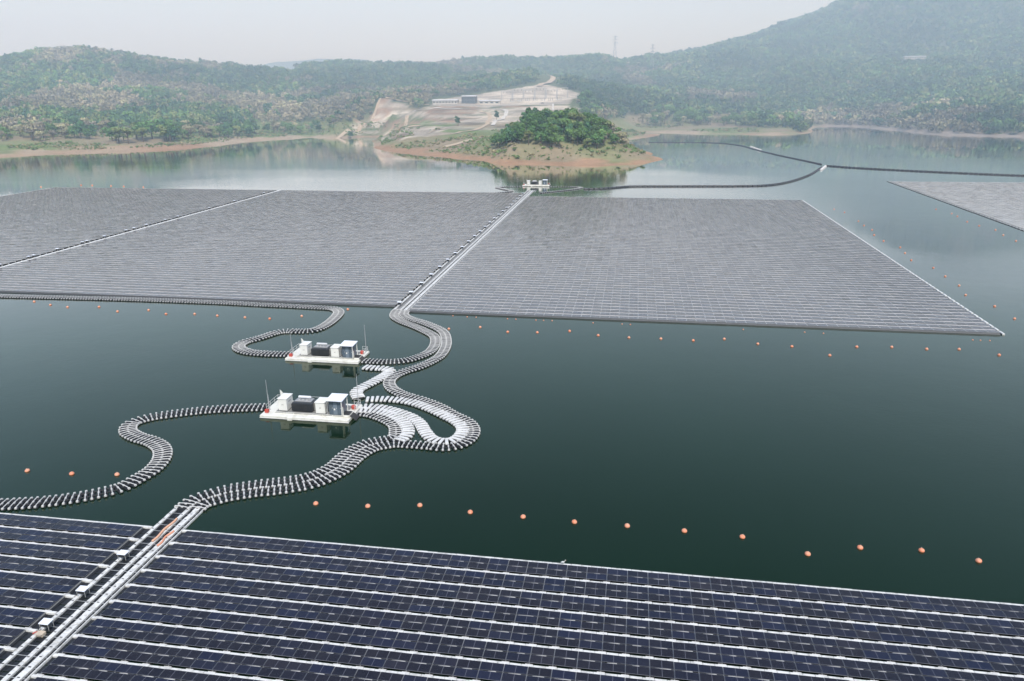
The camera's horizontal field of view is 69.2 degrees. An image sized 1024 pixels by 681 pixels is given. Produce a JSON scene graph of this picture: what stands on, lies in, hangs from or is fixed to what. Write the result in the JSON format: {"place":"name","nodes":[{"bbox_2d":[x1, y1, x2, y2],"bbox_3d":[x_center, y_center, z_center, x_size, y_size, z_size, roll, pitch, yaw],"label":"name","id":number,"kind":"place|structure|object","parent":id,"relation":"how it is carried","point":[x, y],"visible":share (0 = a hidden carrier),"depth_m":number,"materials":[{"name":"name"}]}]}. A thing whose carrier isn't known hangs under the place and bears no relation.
{"place":"outdoors","nodes":[
{"label":"outdoors","id":0,"kind":"place"},
{"bbox_2d":[35,630,45,636],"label":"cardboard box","id":1,"kind":"object","parent":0,"point":[40,633],"visible":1,"depth_m":79.49,"materials":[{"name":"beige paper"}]},
{"bbox_2d":[151,518,177,541],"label":"orange hose","id":2,"kind":"object","parent":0,"point":[163,530],"visible":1,"depth_m":98.32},
{"bbox_2d":[261,59,413,68],"bbox_3d":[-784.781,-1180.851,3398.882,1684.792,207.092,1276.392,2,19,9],"label":"distant hill","id":3,"kind":"structure","parent":0,"point":[288,64],"depth_m":3301.79,"materials":[{"name":"grey"}]},
{"bbox_2d":[337,97,428,137],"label":"road","id":4,"kind":"structure","parent":0,"point":[360,126],"depth_m":1061.67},
{"bbox_2d":[0,0,836,65],"label":"sky","id":5,"kind":"structure","parent":0,"point":[254,32],"materials":[{"name":"white"}]},
{"bbox_2d":[451,111,491,133],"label":"path","id":6,"kind":"structure","parent":0,"point":[488,120],"depth_m":887.63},
{"bbox_2d":[0,127,1023,680],"bbox_3d":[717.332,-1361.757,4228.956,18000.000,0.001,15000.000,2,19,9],"label":"lake water","id":7,"kind":"structure","parent":0,"point":[778,451],"depth_m":136.63,"materials":[{"name":"teal liquid"}]},
{"bbox_2d":[0,513,152,656],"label":"solar array","id":8,"kind":"object","parent":7,"relation":"on","point":[16,565],"visible":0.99,"depth_m":92.11,"materials":[{"name":"blue glass"}]},
{"bbox_2d":[0,504,205,680],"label":"floating walkway","id":9,"kind":"structure","parent":7,"relation":"on","point":[127,570],"depth_m":84.84,"materials":[{"name":"grey plastic"}]},
{"bbox_2d":[38,618,53,629],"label":"inverter stand","id":10,"kind":"object","parent":9,"relation":"on","point":[46,622],"visible":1,"depth_m":80.20,"materials":[{"name":"grey metal"}]},
{"bbox_2d":[75,585,89,596],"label":"inverter stand","id":11,"kind":"object","parent":9,"relation":"on","point":[80,589],"visible":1,"depth_m":85.50,"materials":[{"name":"grey metal"}]},
{"bbox_2d":[116,550,129,559],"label":"inverter stand","id":12,"kind":"object","parent":9,"relation":"on","point":[122,553],"visible":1,"depth_m":92.20,"materials":[{"name":"grey metal"}]},
{"bbox_2d":[0,403,266,510],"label":"cable line","id":13,"kind":"object","parent":7,"relation":"on","point":[161,449],"visible":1,"depth_m":117.22,"materials":[{"name":"black plastic"}]},
{"bbox_2d":[0,187,276,265],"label":"solar array","id":14,"kind":"object","parent":7,"relation":"on","point":[82,207],"visible":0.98,"depth_m":370.59,"materials":[{"name":"glass"}]},
{"bbox_2d":[0,190,279,267],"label":"floating walkway","id":15,"kind":"structure","parent":7,"relation":"on","point":[129,231],"depth_m":309.92,"materials":[{"name":"grey plastic"}]},
{"bbox_2d":[0,294,343,356],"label":"cable line","id":16,"kind":"object","parent":7,"relation":"on","point":[240,347],"visible":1,"depth_m":201.64,"materials":[{"name":"black plastic"}]},
{"bbox_2d":[0,190,521,306],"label":"solar array","id":17,"kind":"object","parent":7,"relation":"on","point":[415,213],"visible":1,"depth_m":271.26,"materials":[{"name":"glass"}]},
{"bbox_2d":[174,411,402,509],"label":"cable line","id":18,"kind":"object","parent":7,"relation":"on","point":[391,424],"visible":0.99,"depth_m":113.35,"materials":[{"name":"black plastic"}]},
{"bbox_2d":[259,376,361,423],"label":"equipment barge","id":19,"kind":"object","parent":7,"relation":"on","point":[272,411],"visible":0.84,"depth_m":132.57,"materials":[{"name":"metal"}]},
{"bbox_2d":[277,393,292,410],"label":"cabinet","id":20,"kind":"object","parent":19,"relation":"on","point":[285,400],"visible":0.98,"depth_m":134.03,"materials":[{"name":"white metal"}]},
{"bbox_2d":[291,395,315,411],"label":"transformer","id":21,"kind":"object","parent":19,"relation":"on","point":[300,403],"visible":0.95,"depth_m":133.68,"materials":[{"name":"black metal"}]},
{"bbox_2d":[314,397,328,413],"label":"cabinet","id":22,"kind":"object","parent":19,"relation":"on","point":[320,405],"visible":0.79,"depth_m":132.55,"materials":[{"name":"white metal"}]},
{"bbox_2d":[325,393,347,416],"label":"kiosk","id":23,"kind":"object","parent":19,"relation":"on","point":[337,402],"visible":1,"depth_m":132.02,"materials":[{"name":"grey metal"}]},
{"bbox_2d":[285,326,368,363],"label":"equipment barge","id":24,"kind":"object","parent":7,"relation":"on","point":[295,355],"visible":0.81,"depth_m":161.06,"materials":[{"name":"metal"}]},
{"bbox_2d":[300,341,311,355],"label":"cabinet","id":25,"kind":"object","parent":24,"relation":"on","point":[305,348],"visible":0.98,"depth_m":162.51,"materials":[{"name":"white metal"}]},
{"bbox_2d":[311,343,330,355],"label":"transformer","id":26,"kind":"object","parent":24,"relation":"on","point":[320,349],"visible":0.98,"depth_m":162.21,"materials":[{"name":"black metal"}]},
{"bbox_2d":[330,344,341,356],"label":"cabinet","id":27,"kind":"object","parent":24,"relation":"on","point":[335,350],"visible":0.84,"depth_m":161.02,"materials":[{"name":"white metal"}]},
{"bbox_2d":[339,340,357,357],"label":"kiosk","id":28,"kind":"object","parent":24,"relation":"on","point":[348,348],"visible":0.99,"depth_m":160.51,"materials":[{"name":"grey metal"}]},
{"bbox_2d":[190,310,480,511],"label":"cable line","id":29,"kind":"object","parent":7,"relation":"on","point":[358,457],"visible":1,"depth_m":121.69,"materials":[{"name":"black plastic"}]},
{"bbox_2d":[350,364,395,399],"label":"cable line","id":30,"kind":"object","parent":7,"relation":"on","point":[386,371],"visible":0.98,"depth_m":148.94,"materials":[{"name":"white plastic"}]},
{"bbox_2d":[359,407,414,442],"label":"cable line","id":31,"kind":"object","parent":7,"relation":"on","point":[407,427],"visible":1,"depth_m":129.80,"materials":[{"name":"white plastic"}]},
{"bbox_2d":[361,309,440,364],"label":"cable line","id":32,"kind":"object","parent":7,"relation":"on","point":[434,344],"visible":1,"depth_m":169.34,"materials":[{"name":"light grey plastic"},{"name":"black rubber"}]},
{"bbox_2d":[299,186,522,192],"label":"cable line","id":33,"kind":"object","parent":7,"relation":"on","point":[501,188],"visible":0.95,"depth_m":436.54,"materials":[{"name":"black plastic"}]},
{"bbox_2d":[360,396,469,444],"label":"cable line","id":34,"kind":"object","parent":7,"relation":"on","point":[424,430],"visible":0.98,"depth_m":132.22,"materials":[{"name":"white plastic"}]},
{"bbox_2d":[390,190,533,311],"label":"floating walkway","id":35,"kind":"structure","parent":7,"relation":"on","point":[409,301],"depth_m":254.31,"materials":[{"name":"grey plastic"}]},
{"bbox_2d":[31,529,1023,680],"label":"solar array","id":36,"kind":"object","parent":7,"relation":"on","point":[578,657],"visible":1,"depth_m":80.10,"materials":[{"name":"blue glass"}]},
{"bbox_2d":[522,182,550,186],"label":"equipment barge","id":37,"kind":"object","parent":7,"relation":"on","point":[542,185],"visible":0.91,"depth_m":455.62,"materials":[{"name":"metal"}]},
{"bbox_2d":[539,186,582,192],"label":"cable line","id":38,"kind":"object","parent":7,"relation":"on","point":[578,187],"visible":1,"depth_m":437.90,"materials":[{"name":"black plastic"}]},
{"bbox_2d":[584,166,821,189],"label":"floating boom","id":39,"kind":"object","parent":7,"relation":"on","point":[819,168],"visible":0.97,"depth_m":449.09,"materials":[{"name":"black plastic"}]},
{"bbox_2d":[408,196,1004,334],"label":"solar array","id":40,"kind":"object","parent":7,"relation":"on","point":[688,216],"visible":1,"depth_m":236.99,"materials":[{"name":"glass"}]},
{"bbox_2d":[649,142,821,164],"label":"floating boom","id":41,"kind":"object","parent":7,"relation":"on","point":[740,145],"visible":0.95,"depth_m":765.20,"materials":[{"name":"black plastic"}]},
{"bbox_2d":[827,165,1023,175],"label":"floating boom","id":42,"kind":"object","parent":7,"relation":"on","point":[927,171],"visible":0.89,"depth_m":518.09,"materials":[{"name":"black plastic"}]},
{"bbox_2d":[887,181,1023,230],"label":"solar array","id":43,"kind":"object","parent":7,"relation":"on","point":[1002,202],"visible":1,"depth_m":396.02,"materials":[{"name":"glass"}]},
{"bbox_2d":[0,0,1023,165],"bbox_3d":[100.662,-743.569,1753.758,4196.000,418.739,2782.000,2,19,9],"label":"terrain","id":44,"kind":"structure","parent":0,"point":[390,113],"depth_m":986.34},
{"bbox_2d":[25,128,36,140],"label":"dry tree","id":45,"kind":"object","parent":44,"relation":"on","point":[28,130],"visible":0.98,"depth_m":812.71,"materials":[{"name":"plant"}]},
{"bbox_2d":[45,123,57,136],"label":"leafy tree","id":46,"kind":"object","parent":44,"relation":"on","point":[48,126],"visible":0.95,"depth_m":839.40,"materials":[{"name":"green plant"}]},
{"bbox_2d":[55,124,69,138],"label":"dry tree","id":47,"kind":"object","parent":44,"relation":"on","point":[64,126],"visible":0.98,"depth_m":835.91,"materials":[{"name":"beige plant"}]},
{"bbox_2d":[65,125,76,137],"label":"leafy tree","id":48,"kind":"object","parent":44,"relation":"on","point":[70,130],"visible":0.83,"depth_m":838.36,"materials":[{"name":"green plant"}]},
{"bbox_2d":[69,116,80,123],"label":"leafy tree","id":49,"kind":"object","parent":44,"relation":"on","point":[75,120],"visible":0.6,"depth_m":874.58,"materials":[{"name":"green plant"}]},
{"bbox_2d":[72,121,84,138],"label":"leafy tree","id":50,"kind":"object","parent":44,"relation":"on","point":[79,128],"visible":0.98,"depth_m":836.28,"materials":[{"name":"green plant"}]},
{"bbox_2d":[82,128,96,138],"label":"leafy tree","id":51,"kind":"object","parent":44,"relation":"on","point":[88,132],"visible":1,"depth_m":836.60,"materials":[{"name":"green plant"}]},
{"bbox_2d":[100,127,113,140],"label":"leafy tree","id":52,"kind":"object","parent":44,"relation":"on","point":[108,132],"visible":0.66,"depth_m":817.42,"materials":[{"name":"green plant"}]},
{"bbox_2d":[110,127,122,143],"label":"leafy tree","id":53,"kind":"object","parent":44,"relation":"on","point":[116,130],"visible":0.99,"depth_m":800.60,"materials":[{"name":"green plant"}]},
{"bbox_2d":[120,127,134,143],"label":"leafy tree","id":54,"kind":"object","parent":44,"relation":"on","point":[130,133],"visible":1,"depth_m":807.09,"materials":[{"name":"green plant"}]},
{"bbox_2d":[130,122,151,136],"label":"leafy tree","id":55,"kind":"object","parent":44,"relation":"on","point":[138,124],"visible":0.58,"depth_m":827.64,"materials":[{"name":"green plant"}]},
{"bbox_2d":[135,127,148,141],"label":"leafy tree","id":56,"kind":"object","parent":44,"relation":"on","point":[140,130],"visible":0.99,"depth_m":820.10,"materials":[{"name":"green plant"}]},
{"bbox_2d":[141,119,159,138],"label":"leafy tree","id":57,"kind":"object","parent":44,"relation":"on","point":[151,124],"visible":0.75,"depth_m":845.79,"materials":[{"name":"green plant"}]},
{"bbox_2d":[0,44,303,129],"bbox_3d":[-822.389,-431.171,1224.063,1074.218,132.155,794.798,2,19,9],"label":"hill forest","id":58,"kind":"object","parent":44,"relation":"on","point":[37,101],"visible":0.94,"depth_m":1218.37,"materials":[{"name":"green plant"}]},
{"bbox_2d":[157,125,166,141],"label":"leafy tree","id":59,"kind":"object","parent":44,"relation":"on","point":[161,128],"visible":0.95,"depth_m":827.00,"materials":[{"name":"green plant"}]},
{"bbox_2d":[159,123,177,140],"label":"leafy tree","id":60,"kind":"object","parent":44,"relation":"on","point":[169,126],"visible":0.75,"depth_m":828.53,"materials":[{"name":"green plant"}]},
{"bbox_2d":[162,124,176,141],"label":"leafy tree","id":61,"kind":"object","parent":44,"relation":"on","point":[172,132],"visible":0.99,"depth_m":830.23,"materials":[{"name":"green plant"}]},
{"bbox_2d":[165,119,178,139],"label":"leafy tree","id":62,"kind":"object","parent":44,"relation":"on","point":[169,121],"visible":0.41,"depth_m":845.25,"materials":[{"name":"green plant"}]},
{"bbox_2d":[176,128,187,139],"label":"leafy tree","id":63,"kind":"object","parent":44,"relation":"on","point":[181,132],"visible":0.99,"depth_m":856.14,"materials":[{"name":"green plant"}]},
{"bbox_2d":[222,128,232,137],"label":"leafy tree","id":64,"kind":"object","parent":44,"relation":"on","point":[229,131],"visible":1,"depth_m":912.66,"materials":[{"name":"green plant"}]},
{"bbox_2d":[247,121,259,133],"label":"leafy tree","id":65,"kind":"object","parent":44,"relation":"on","point":[254,125],"visible":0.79,"depth_m":972.36,"materials":[{"name":"green plant"}]},
{"bbox_2d":[432,99,458,103],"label":"building","id":66,"kind":"structure","parent":44,"relation":"on","point":[445,101],"depth_m":1055.92,"materials":[{"name":"metal"}]},
{"bbox_2d":[461,95,476,103],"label":"control building","id":67,"kind":"structure","parent":44,"relation":"on","point":[471,99],"depth_m":1052.52,"materials":[{"name":"metal"}]},
{"bbox_2d":[293,52,645,122],"bbox_3d":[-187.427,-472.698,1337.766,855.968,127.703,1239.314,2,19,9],"label":"hill forest","id":68,"kind":"object","parent":44,"relation":"on","point":[594,83],"visible":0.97,"depth_m":1365.56,"materials":[{"name":"green plant"}]},
{"bbox_2d":[478,100,500,104],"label":"building","id":69,"kind":"structure","parent":44,"relation":"on","point":[494,102],"depth_m":1048.91,"materials":[{"name":"metal"}]},
{"bbox_2d":[493,133,503,147],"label":"leafy tree","id":70,"kind":"object","parent":44,"relation":"on","point":[496,137],"visible":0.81,"depth_m":651.89,"materials":[{"name":"green plant"}]},
{"bbox_2d":[432,102,564,106],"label":"fence","id":71,"kind":"object","parent":44,"relation":"on","point":[494,105],"visible":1,"depth_m":1024.35,"materials":[{"name":"metal"}]},
{"bbox_2d":[491,109,507,124],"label":"drainage channel","id":72,"kind":"object","parent":44,"relation":"in","point":[503,117],"visible":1,"depth_m":937.65,"materials":[{"name":"grey concrete"}]},
{"bbox_2d":[500,131,507,143],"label":"leafy tree","id":73,"kind":"object","parent":44,"relation":"on","point":[503,135],"visible":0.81,"depth_m":643.80,"materials":[{"name":"green plant"}]},
{"bbox_2d":[505,129,515,142],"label":"leafy tree","id":74,"kind":"object","parent":44,"relation":"on","point":[509,135],"visible":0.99,"depth_m":626.39,"materials":[{"name":"green plant"}]},
{"bbox_2d":[0,117,1021,159],"bbox_3d":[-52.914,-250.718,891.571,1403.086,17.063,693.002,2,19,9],"label":"shore scrub","id":75,"kind":"object","parent":44,"relation":"on","point":[386,139],"visible":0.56,"depth_m":826.04,"materials":[{"name":"green plant"}]},
{"bbox_2d":[511,128,524,138],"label":"leafy tree","id":76,"kind":"object","parent":44,"relation":"on","point":[519,132],"visible":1,"depth_m":623.77,"materials":[{"name":"green plant"}]},
{"bbox_2d":[521,113,533,127],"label":"leafy tree","id":77,"kind":"object","parent":44,"relation":"on","point":[529,117],"visible":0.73,"depth_m":648.80,"materials":[{"name":"green plant"}]},
{"bbox_2d":[523,130,533,144],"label":"leafy tree","id":78,"kind":"object","parent":44,"relation":"on","point":[529,133],"visible":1,"depth_m":621.41,"materials":[{"name":"green plant"}]},
{"bbox_2d":[527,120,538,129],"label":"leafy tree","id":79,"kind":"object","parent":44,"relation":"on","point":[532,123],"visible":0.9,"depth_m":631.30,"materials":[{"name":"green plant"}]},
{"bbox_2d":[534,131,547,141],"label":"leafy tree","id":80,"kind":"object","parent":44,"relation":"on","point":[541,135],"visible":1,"depth_m":616.54,"materials":[{"name":"green plant"}]},
{"bbox_2d":[537,122,552,131],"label":"leafy tree","id":81,"kind":"object","parent":44,"relation":"on","point":[543,125],"visible":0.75,"depth_m":630.22,"materials":[{"name":"green plant"}]},
{"bbox_2d":[541,127,552,143],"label":"leafy tree","id":82,"kind":"object","parent":44,"relation":"on","point":[549,131],"visible":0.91,"depth_m":615.45,"materials":[{"name":"green plant"}]},
{"bbox_2d":[545,136,555,146],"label":"leafy tree","id":83,"kind":"object","parent":44,"relation":"on","point":[551,139],"visible":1,"depth_m":613.87,"materials":[{"name":"green plant"}]},
{"bbox_2d":[547,125,558,132],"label":"leafy tree","id":84,"kind":"object","parent":44,"relation":"on","point":[554,128],"visible":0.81,"depth_m":622.02,"materials":[{"name":"green plant"}]},
{"bbox_2d":[555,135,564,143],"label":"leafy tree","id":85,"kind":"object","parent":44,"relation":"on","point":[559,138],"visible":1,"depth_m":613.07,"materials":[{"name":"green plant"}]},
{"bbox_2d":[563,118,572,125],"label":"leafy tree","id":86,"kind":"object","parent":44,"relation":"on","point":[566,122],"visible":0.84,"depth_m":633.86,"materials":[{"name":"green plant"}]},
{"bbox_2d":[564,128,573,141],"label":"leafy tree","id":87,"kind":"object","parent":44,"relation":"on","point":[569,131],"visible":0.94,"depth_m":618.49,"materials":[{"name":"green plant"}]},
{"bbox_2d":[568,112,575,120],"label":"leafy tree","id":88,"kind":"object","parent":44,"relation":"on","point":[571,115],"visible":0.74,"depth_m":642.09,"materials":[{"name":"green plant"}]},
{"bbox_2d":[571,120,581,128],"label":"leafy tree","id":89,"kind":"object","parent":44,"relation":"on","point":[576,124],"visible":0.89,"depth_m":629.29,"materials":[{"name":"green plant"}]},
{"bbox_2d":[571,128,586,145],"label":"leafy tree","id":90,"kind":"object","parent":44,"relation":"on","point":[577,133],"visible":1,"depth_m":616.12,"materials":[{"name":"green plant"}]},
{"bbox_2d":[575,114,586,121],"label":"leafy tree","id":91,"kind":"object","parent":44,"relation":"on","point":[582,116],"visible":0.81,"depth_m":647.94,"materials":[{"name":"green plant"}]},
{"bbox_2d":[584,122,592,131],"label":"leafy tree","id":92,"kind":"object","parent":44,"relation":"on","point":[588,126],"visible":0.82,"depth_m":622.50,"materials":[{"name":"green plant"}]},
{"bbox_2d":[583,116,598,124],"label":"leafy tree","id":93,"kind":"object","parent":44,"relation":"on","point":[593,121],"visible":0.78,"depth_m":635.64,"materials":[{"name":"green plant"}]},
{"bbox_2d":[590,132,605,148],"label":"leafy tree","id":94,"kind":"object","parent":44,"relation":"on","point":[598,137],"visible":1,"depth_m":612.12,"materials":[{"name":"green plant"}]},
{"bbox_2d":[599,124,612,132],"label":"leafy tree","id":95,"kind":"object","parent":44,"relation":"on","point":[604,127],"visible":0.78,"depth_m":629.11,"materials":[{"name":"green plant"}]},
{"bbox_2d":[610,133,619,143],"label":"leafy tree","id":96,"kind":"object","parent":44,"relation":"on","point":[612,135],"visible":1,"depth_m":619.98,"materials":[{"name":"green plant"}]},
{"bbox_2d":[649,116,660,122],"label":"leafy tree","id":97,"kind":"object","parent":44,"relation":"on","point":[656,118],"visible":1,"depth_m":1108.49,"materials":[{"name":"green plant"}]},
{"bbox_2d":[686,110,696,122],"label":"leafy tree","id":98,"kind":"object","parent":44,"relation":"on","point":[690,113],"visible":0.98,"depth_m":1113.73,"materials":[{"name":"green plant"}]},
{"bbox_2d":[693,112,706,124],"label":"leafy tree","id":99,"kind":"object","parent":44,"relation":"on","point":[703,115],"visible":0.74,"depth_m":1097.09,"materials":[{"name":"green plant"}]},
{"bbox_2d":[730,114,743,124],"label":"leafy tree","id":100,"kind":"object","parent":44,"relation":"on","point":[735,117],"visible":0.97,"depth_m":1071.57,"materials":[{"name":"green plant"}]},
{"bbox_2d":[757,111,766,119],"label":"leafy tree","id":101,"kind":"object","parent":44,"relation":"on","point":[762,116],"visible":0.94,"depth_m":1050.28,"materials":[{"name":"green plant"}]},
{"bbox_2d":[783,110,794,118],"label":"leafy tree","id":102,"kind":"object","parent":44,"relation":"on","point":[786,114],"visible":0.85,"depth_m":1050.83,"materials":[{"name":"green plant"}]},
{"bbox_2d":[640,0,1023,133],"bbox_3d":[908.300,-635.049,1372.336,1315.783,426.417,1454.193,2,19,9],"label":"hill forest","id":103,"kind":"object","parent":44,"relation":"on","point":[1001,99],"visible":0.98,"depth_m":1477.93,"materials":[{"name":"green plant"}]},
{"bbox_2d":[902,56,925,60],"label":"house","id":104,"kind":"structure","parent":44,"relation":"on","point":[913,57],"depth_m":1579.89,"materials":[{"name":"metal"}]},
{"bbox_2d":[537,75,555,85],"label":"road","id":105,"kind":"structure","parent":0,"point":[551,79],"depth_m":1258.87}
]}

